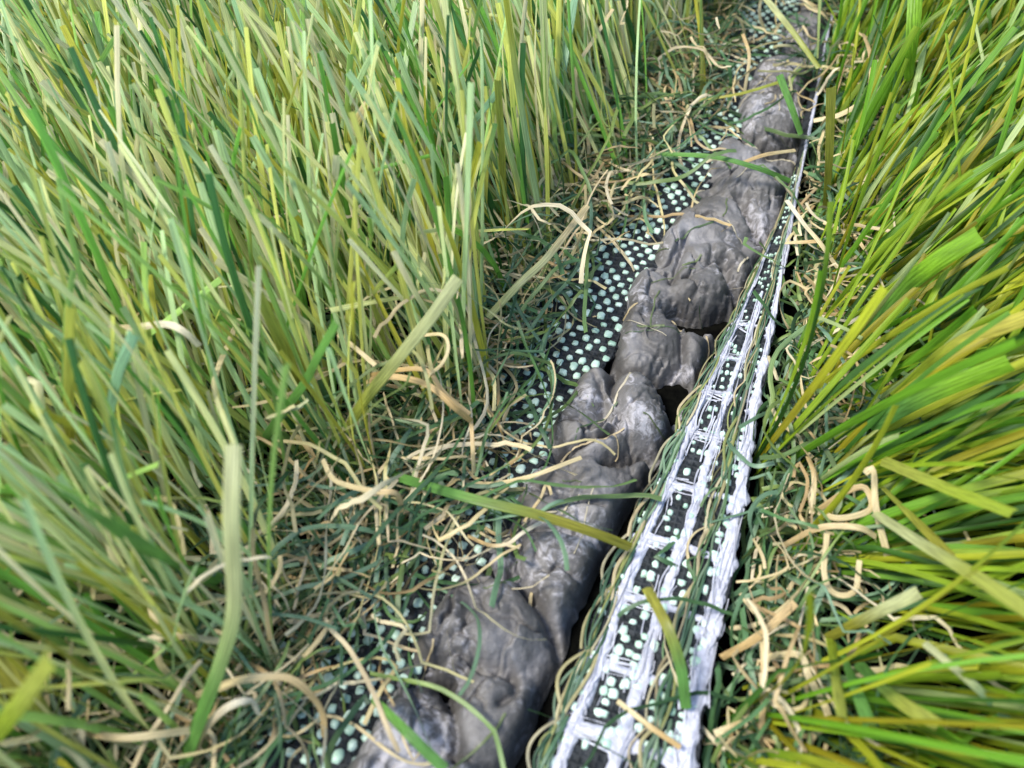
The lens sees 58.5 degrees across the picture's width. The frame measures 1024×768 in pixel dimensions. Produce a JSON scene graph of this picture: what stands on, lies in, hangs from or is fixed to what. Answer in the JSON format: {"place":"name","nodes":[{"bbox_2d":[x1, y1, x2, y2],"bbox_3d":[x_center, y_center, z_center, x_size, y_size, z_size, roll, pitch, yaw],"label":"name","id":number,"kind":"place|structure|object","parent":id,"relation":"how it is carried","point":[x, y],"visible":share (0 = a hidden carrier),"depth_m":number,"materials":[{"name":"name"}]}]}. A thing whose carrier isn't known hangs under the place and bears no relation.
{"place":"outdoors","nodes":[
{"label":"outdoors","id":0,"kind":"place"},
{"bbox_2d":[0,0,743,767],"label":"turf grass","id":1,"kind":"structure","parent":0,"point":[242,80],"depth_m":0.13,"materials":[{"name":"green plant"}]},
{"bbox_2d":[0,649,55,742],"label":"grass blade","id":2,"kind":"object","parent":1,"relation":"on","point":[16,707],"depth_m":0.07,"materials":[{"name":"green plant"}]},
{"bbox_2d":[63,303,74,487],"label":"grass blade","id":3,"kind":"object","parent":1,"relation":"in","point":[68,374],"depth_m":0.10,"materials":[{"name":"green plant"}]},
{"bbox_2d":[98,330,138,464],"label":"grass blade","id":4,"kind":"object","parent":1,"relation":"in","point":[124,356],"depth_m":0.10,"materials":[{"name":"green plant"}]},
{"bbox_2d":[59,727,189,741],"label":"straw fibre","id":5,"kind":"object","parent":1,"relation":"on","point":[144,735],"visible":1,"depth_m":0.10,"materials":[{"name":"beige plant"}]},
{"bbox_2d":[108,321,201,346],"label":"straw fibre","id":6,"kind":"object","parent":1,"relation":"on","point":[190,337],"visible":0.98,"depth_m":0.11,"materials":[{"name":"beige plant"}]},
{"bbox_2d":[142,578,197,711],"bbox_3d":[-0.041,0.031,0.108,0.008,0.013,0.012,0,52,0],"label":"straw fibre","id":7,"kind":"object","parent":1,"relation":"in","point":[163,668],"visible":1,"depth_m":0.11,"materials":[{"name":"beige plant"}]},
{"bbox_2d":[348,81,382,147],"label":"grass blade","id":8,"kind":"object","parent":1,"relation":"on","point":[358,116],"depth_m":0.14,"materials":[{"name":"plant"}]},
{"bbox_2d":[424,332,449,375],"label":"straw fibre","id":9,"kind":"object","parent":1,"relation":"on","point":[442,362],"visible":1,"depth_m":0.12,"materials":[{"name":"beige plant"}]},
{"bbox_2d":[452,91,494,155],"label":"grass blade","id":10,"kind":"object","parent":1,"relation":"in","point":[486,107],"depth_m":0.14,"materials":[{"name":"green plant"}]},
{"bbox_2d":[556,0,577,127],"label":"grass blade","id":11,"kind":"object","parent":1,"relation":"in","point":[573,6],"depth_m":0.17,"materials":[{"name":"green plant"}]},
{"bbox_2d":[1,1,1023,767],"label":"ground","id":12,"kind":"structure","parent":0,"point":[673,397],"depth_m":0.13,"materials":[{"name":"soil"}]},
{"bbox_2d":[0,648,78,767],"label":"grass blade","id":13,"kind":"object","parent":12,"relation":"on","point":[7,681],"depth_m":0.10,"materials":[{"name":"green plant"}]},
{"bbox_2d":[0,607,113,700],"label":"grass blade","id":14,"kind":"object","parent":12,"relation":"on","point":[9,617],"depth_m":0.09,"materials":[{"name":"green plant"}]},
{"bbox_2d":[75,725,84,767],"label":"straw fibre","id":15,"kind":"object","parent":12,"relation":"on","point":[80,736],"visible":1,"depth_m":0.10,"materials":[{"name":"beige plant"}]},
{"bbox_2d":[49,486,223,585],"bbox_3d":[-0.038,0.017,0.097,0.004,0.038,0.010,0,52,0],"label":"grass blade","id":16,"kind":"object","parent":12,"relation":"on","point":[135,540],"depth_m":0.09,"materials":[{"name":"green plant"}]},
{"bbox_2d":[177,444,242,767],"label":"grass blade","id":17,"kind":"object","parent":12,"relation":"on","point":[232,524],"depth_m":0.09,"materials":[{"name":"green plant"}]},
{"bbox_2d":[212,318,240,443],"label":"straw fibre","id":18,"kind":"object","parent":12,"relation":"on","point":[218,403],"visible":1,"depth_m":0.11,"materials":[{"name":"beige plant"}]},
{"bbox_2d":[249,287,312,406],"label":"grass blade","id":19,"kind":"object","parent":12,"relation":"on","point":[278,336],"depth_m":0.12,"materials":[{"name":"green plant"}]},
{"bbox_2d":[255,319,338,454],"bbox_3d":[-0.029,0.002,0.120,0.017,0.030,0.003,0,52,0],"label":"grass blade","id":20,"kind":"object","parent":12,"relation":"on","point":[295,395],"depth_m":0.12,"materials":[{"name":"green plant"}]},
{"bbox_2d":[321,458,403,512],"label":"straw fibre","id":21,"kind":"object","parent":12,"relation":"on","point":[335,480],"visible":1,"depth_m":0.12,"materials":[{"name":"beige plant"}]},
{"bbox_2d":[0,0,765,767],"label":"green thatch","id":22,"kind":"object","parent":12,"relation":"on","point":[512,308],"visible":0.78,"depth_m":0.13,"materials":[{"name":"green plant"}]},
{"bbox_2d":[119,632,219,652],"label":"straw fibre","id":23,"kind":"object","parent":22,"relation":"on","point":[209,639],"visible":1,"depth_m":0.11,"materials":[{"name":"beige plant"}]},
{"bbox_2d":[191,697,260,765],"bbox_3d":[-0.033,0.040,0.103,0.010,0.012,0.004,0,52,0],"label":"straw fibre","id":24,"kind":"object","parent":22,"relation":"on","point":[214,717],"visible":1,"depth_m":0.10,"materials":[{"name":"beige plant"}]},
{"bbox_2d":[337,335,376,366],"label":"straw fibre","id":25,"kind":"object","parent":22,"relation":"on","point":[366,357],"visible":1,"depth_m":0.13,"materials":[{"name":"beige plant"}]},
{"bbox_2d":[345,274,463,441],"bbox_3d":[-0.015,-0.003,0.123,0.019,0.028,0.006,0,52,0],"label":"grass blade","id":26,"kind":"object","parent":22,"relation":"on","point":[422,328],"depth_m":0.12,"materials":[{"name":"green plant"}]},
{"bbox_2d":[366,374,472,422],"bbox_3d":[-0.013,0.001,0.127,0.016,0.006,0.008,0,52,0],"label":"straw fibre","id":27,"kind":"object","parent":22,"relation":"on","point":[449,402],"visible":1,"depth_m":0.12,"materials":[{"name":"beige plant"}]},
{"bbox_2d":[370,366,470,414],"bbox_3d":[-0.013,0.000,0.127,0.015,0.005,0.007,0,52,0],"label":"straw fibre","id":28,"kind":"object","parent":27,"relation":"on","point":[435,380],"visible":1,"depth_m":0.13,"materials":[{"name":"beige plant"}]},
{"bbox_2d":[0,0,776,767],"bbox_3d":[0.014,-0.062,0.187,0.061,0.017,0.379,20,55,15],"label":"straw thatch","id":29,"kind":"object","parent":12,"relation":"on","point":[211,740],"visible":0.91,"depth_m":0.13,"materials":[{"name":"plant"}]},
{"bbox_2d":[199,0,800,767],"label":"turf backing","id":30,"kind":"object","parent":12,"relation":"on","point":[579,354],"visible":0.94,"depth_m":0.15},
{"bbox_2d":[194,672,326,737],"bbox_3d":[-0.030,0.037,0.105,0.016,0.013,0.004,0,52,0],"label":"straw fibre","id":31,"kind":"object","parent":30,"relation":"on","point":[288,678],"visible":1,"depth_m":0.10,"materials":[{"name":"beige plant"}]},
{"bbox_2d":[469,420,475,473],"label":"straw fibre","id":32,"kind":"object","parent":30,"relation":"on","point":[472,445],"visible":1,"depth_m":0.13,"materials":[{"name":"beige plant"}]},
{"bbox_2d":[139,3,814,767],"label":"straw thatch","id":33,"kind":"object","parent":30,"relation":"on","point":[435,519],"visible":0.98,"depth_m":0.13,"materials":[{"name":"beige plant"}]},
{"bbox_2d":[124,3,843,767],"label":"green thatch","id":34,"kind":"object","parent":30,"relation":"on","point":[456,509],"visible":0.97,"depth_m":0.13,"materials":[{"name":"green plant"}]},
{"bbox_2d":[494,79,506,237],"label":"grass blade","id":35,"kind":"object","parent":12,"relation":"on","point":[500,125],"depth_m":0.14,"materials":[{"name":"green plant"}]},
{"bbox_2d":[486,205,589,319],"bbox_3d":[0.006,-0.020,0.147,0.004,0.007,0.028,30,58,21],"label":"grass blade","id":36,"kind":"object","parent":12,"relation":"on","point":[538,266],"depth_m":0.14,"materials":[{"name":"plant"}]},
{"bbox_2d":[348,0,837,767],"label":"adhesive strip","id":37,"kind":"object","parent":12,"relation":"on","point":[514,678],"visible":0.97,"depth_m":0.13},
{"bbox_2d":[371,698,448,767],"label":"grass blade","id":38,"kind":"object","parent":37,"relation":"on","point":[425,750],"depth_m":0.10,"materials":[{"name":"green plant"}]},
{"bbox_2d":[467,521,543,547],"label":"straw fibre","id":39,"kind":"object","parent":37,"relation":"on","point":[520,534],"visible":1,"depth_m":0.12,"materials":[{"name":"beige plant"}]},
{"bbox_2d":[391,471,632,550],"bbox_3d":[-0.001,0.017,0.122,0.035,0.007,0.004,15,53,11],"label":"grass blade","id":40,"kind":"object","parent":37,"relation":"on","point":[529,512],"depth_m":0.12,"materials":[{"name":"green plant"}]},
{"bbox_2d":[459,456,581,483],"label":"straw fibre","id":41,"kind":"object","parent":37,"relation":"on","point":[549,469],"visible":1,"depth_m":0.13,"materials":[{"name":"beige plant"}]},
{"bbox_2d":[421,2,813,767],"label":"stuck fibres","id":42,"kind":"object","parent":37,"relation":"attached to","point":[619,388],"visible":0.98,"depth_m":0.14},
{"bbox_2d":[653,152,790,182],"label":"grass blade","id":43,"kind":"object","parent":37,"relation":"on","point":[741,163],"depth_m":0.17,"materials":[{"name":"green plant"}]},
{"bbox_2d":[699,81,778,100],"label":"straw fibre","id":44,"kind":"object","parent":37,"relation":"on","point":[751,90],"visible":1,"depth_m":0.18,"materials":[{"name":"yellow plant"}]},
{"bbox_2d":[741,34,750,90],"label":"straw fibre","id":45,"kind":"object","parent":37,"relation":"on","point":[748,61],"visible":1,"depth_m":0.19,"materials":[{"name":"beige plant"}]},
{"bbox_2d":[743,149,795,161],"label":"straw fibre","id":46,"kind":"object","parent":37,"relation":"on","point":[768,154],"visible":1,"depth_m":0.17,"materials":[{"name":"beige plant"}]},
{"bbox_2d":[776,74,802,135],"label":"grass blade","id":47,"kind":"object","parent":37,"relation":"on","point":[787,97],"depth_m":0.17,"materials":[{"name":"green plant"}]},
{"bbox_2d":[763,0,820,68],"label":"grass blade","id":48,"kind":"object","parent":37,"relation":"on","point":[775,10],"depth_m":0.18,"materials":[{"name":"plant"}]},
{"bbox_2d":[574,9,613,164],"bbox_3d":[0.015,-0.057,0.175,0.008,0.018,0.025,0,52,0],"label":"straw fibre","id":49,"kind":"object","parent":12,"relation":"on","point":[588,47],"visible":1,"depth_m":0.17,"materials":[{"name":"beige plant"}]},
{"bbox_2d":[526,0,835,767],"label":"backing strip","id":50,"kind":"object","parent":12,"relation":"on","point":[623,658],"visible":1,"depth_m":0.12,"materials":[{"name":"white plastic"}]},
{"bbox_2d":[616,699,680,749],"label":"straw fibre","id":51,"kind":"object","parent":50,"relation":"on","point":[651,727],"visible":1,"depth_m":0.11,"materials":[{"name":"beige plant"}]},
{"bbox_2d":[642,587,691,708],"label":"grass blade","id":52,"kind":"object","parent":50,"relation":"on","point":[657,607],"depth_m":0.11,"materials":[{"name":"green plant"}]},
{"bbox_2d":[785,240,816,243],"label":"straw fibre","id":53,"kind":"object","parent":50,"relation":"on","point":[801,242],"visible":1,"depth_m":0.15,"materials":[{"name":"beige plant"}]},
{"bbox_2d":[785,200,836,267],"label":"straw fibre","id":54,"kind":"object","parent":50,"relation":"on","point":[806,226],"visible":0.94,"depth_m":0.15,"materials":[{"name":"beige plant"}]},
{"bbox_2d":[719,600,797,659],"bbox_3d":[0.030,0.030,0.113,0.010,0.004,0.006,0,52,0],"label":"straw fibre","id":55,"kind":"object","parent":12,"relation":"on","point":[790,607],"visible":1,"depth_m":0.11,"materials":[{"name":"beige plant"}]},
{"bbox_2d":[528,0,1007,767],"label":"green thatch","id":56,"kind":"object","parent":12,"relation":"on","point":[770,492],"visible":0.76,"depth_m":0.12,"materials":[{"name":"green plant"}]},
{"bbox_2d":[713,720,744,736],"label":"straw fibre","id":57,"kind":"object","parent":56,"relation":"on","point":[720,731],"visible":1,"depth_m":0.11,"materials":[{"name":"beige plant"}]},
{"bbox_2d":[758,661,766,746],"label":"straw fibre","id":58,"kind":"object","parent":56,"relation":"on","point":[762,714],"visible":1,"depth_m":0.11,"materials":[{"name":"beige plant"}]},
{"bbox_2d":[768,650,831,753],"bbox_3d":[0.034,0.039,0.109,0.006,0.006,0.013,0,52,0],"label":"straw fibre","id":59,"kind":"object","parent":56,"relation":"on","point":[813,685],"visible":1,"depth_m":0.11,"materials":[{"name":"beige plant"}]},
{"bbox_2d":[806,456,816,513],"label":"straw fibre","id":60,"kind":"object","parent":56,"relation":"on","point":[814,488],"visible":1,"depth_m":0.12,"materials":[{"name":"beige plant"}]},
{"bbox_2d":[828,259,851,284],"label":"straw fibre","id":61,"kind":"object","parent":56,"relation":"on","point":[841,270],"visible":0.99,"depth_m":0.15,"materials":[{"name":"beige plant"}]},
{"bbox_2d":[731,0,881,91],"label":"green thatch","id":62,"kind":"object","parent":12,"relation":"on","point":[808,4],"visible":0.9,"depth_m":0.20,"materials":[{"name":"plant"}]},
{"bbox_2d":[644,0,1013,767],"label":"straw thatch","id":63,"kind":"object","parent":12,"relation":"on","point":[784,708],"visible":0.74,"depth_m":0.12,"materials":[{"name":"plant"}]},
{"bbox_2d":[781,523,876,547],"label":"straw fibre","id":64,"kind":"object","parent":63,"relation":"on","point":[827,526],"visible":1,"depth_m":0.12,"materials":[{"name":"beige plant"}]},
{"bbox_2d":[822,85,835,216],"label":"grass blade","id":65,"kind":"object","parent":12,"relation":"on","point":[830,118],"depth_m":0.15,"materials":[{"name":"green plant"}]},
{"bbox_2d":[825,637,847,720],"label":"grass blade","id":66,"kind":"object","parent":12,"relation":"on","point":[839,698],"depth_m":0.10,"materials":[{"name":"green plant"}]},
{"bbox_2d":[821,531,861,597],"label":"straw fibre","id":67,"kind":"object","parent":12,"relation":"on","point":[837,594],"visible":1,"depth_m":0.12,"materials":[{"name":"beige plant"}]},
{"bbox_2d":[813,33,870,121],"bbox_3d":[0.066,-0.058,0.176,0.008,0.006,0.024,26,56,19],"label":"straw fibre","id":68,"kind":"object","parent":12,"relation":"on","point":[843,112],"visible":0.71,"depth_m":0.17,"materials":[{"name":"beige plant"}]},
{"bbox_2d":[787,9,914,308],"bbox_3d":[0.070,-0.045,0.174,0.035,0.015,0.096,7,52,6],"label":"straw thatch","id":69,"kind":"object","parent":12,"relation":"on","point":[853,236],"visible":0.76,"depth_m":0.17,"materials":[{"name":"beige plant"}]},
{"bbox_2d":[836,644,877,726],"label":"grass blade","id":70,"kind":"object","parent":12,"relation":"on","point":[862,704],"depth_m":0.10,"materials":[{"name":"green plant"}]},
{"bbox_2d":[712,0,1023,767],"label":"turf grass","id":71,"kind":"structure","parent":12,"relation":"on","point":[964,180],"depth_m":0.13,"materials":[{"name":"green plant"}]},
{"bbox_2d":[818,484,872,520],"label":"straw fibre","id":72,"kind":"object","parent":71,"relation":"on","point":[862,513],"visible":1,"depth_m":0.12,"materials":[{"name":"beige plant"}]},
{"bbox_2d":[863,465,889,555],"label":"straw fibre","id":73,"kind":"object","parent":71,"relation":"on","point":[867,471],"visible":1,"depth_m":0.12,"materials":[{"name":"beige plant"}]},
{"bbox_2d":[824,586,922,639],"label":"grass blade","id":74,"kind":"object","parent":12,"relation":"on","point":[896,603],"depth_m":0.11,"materials":[{"name":"green plant"}]},
{"bbox_2d":[853,662,942,730],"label":"grass blade","id":75,"kind":"object","parent":12,"relation":"on","point":[908,707],"depth_m":0.10,"materials":[{"name":"green plant"}]},
{"bbox_2d":[882,23,917,105],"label":"grass blade","id":76,"kind":"object","parent":12,"relation":"on","point":[885,100],"depth_m":0.17,"materials":[{"name":"green plant"}]},
{"bbox_2d":[904,0,922,81],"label":"grass blade","id":77,"kind":"object","parent":12,"relation":"on","point":[914,11],"depth_m":0.16,"materials":[{"name":"green plant"}]},
{"bbox_2d":[880,487,955,555],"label":"grass blade","id":78,"kind":"object","parent":12,"relation":"on","point":[928,533],"depth_m":0.11,"materials":[{"name":"green plant"}]},
{"bbox_2d":[856,226,984,338],"bbox_3d":[0.058,-0.013,0.134,0.012,0.026,0.003,0,52,0],"label":"grass blade","id":79,"kind":"object","parent":12,"relation":"on","point":[935,262],"depth_m":0.13,"materials":[{"name":"green plant"}]},
{"bbox_2d":[867,355,1014,430],"bbox_3d":[0.055,0.001,0.119,0.012,0.019,0.005,0,52,0],"label":"grass blade","id":80,"kind":"object","parent":12,"relation":"on","point":[973,376],"depth_m":0.12,"materials":[{"name":"green plant"}]},
{"bbox_2d":[871,512,1023,616],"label":"grass blade","id":81,"kind":"object","parent":12,"relation":"on","point":[1007,597],"depth_m":0.10,"materials":[{"name":"green plant"}]},
{"bbox_2d":[880,456,1017,517],"bbox_3d":[0.052,0.012,0.111,0.007,0.015,0.017,0,52,0],"label":"grass blade","id":82,"kind":"object","parent":12,"relation":"on","point":[955,491],"depth_m":0.11,"materials":[{"name":"green plant"}]},
{"bbox_2d":[890,310,1023,394],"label":"grass blade","id":83,"kind":"object","parent":12,"relation":"on","point":[1012,322],"depth_m":0.12,"materials":[{"name":"green plant"}]},
{"bbox_2d":[922,641,1010,721],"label":"grass blade","id":84,"kind":"object","parent":12,"relation":"on","point":[975,686],"depth_m":0.10,"materials":[{"name":"plant"}]}
]}

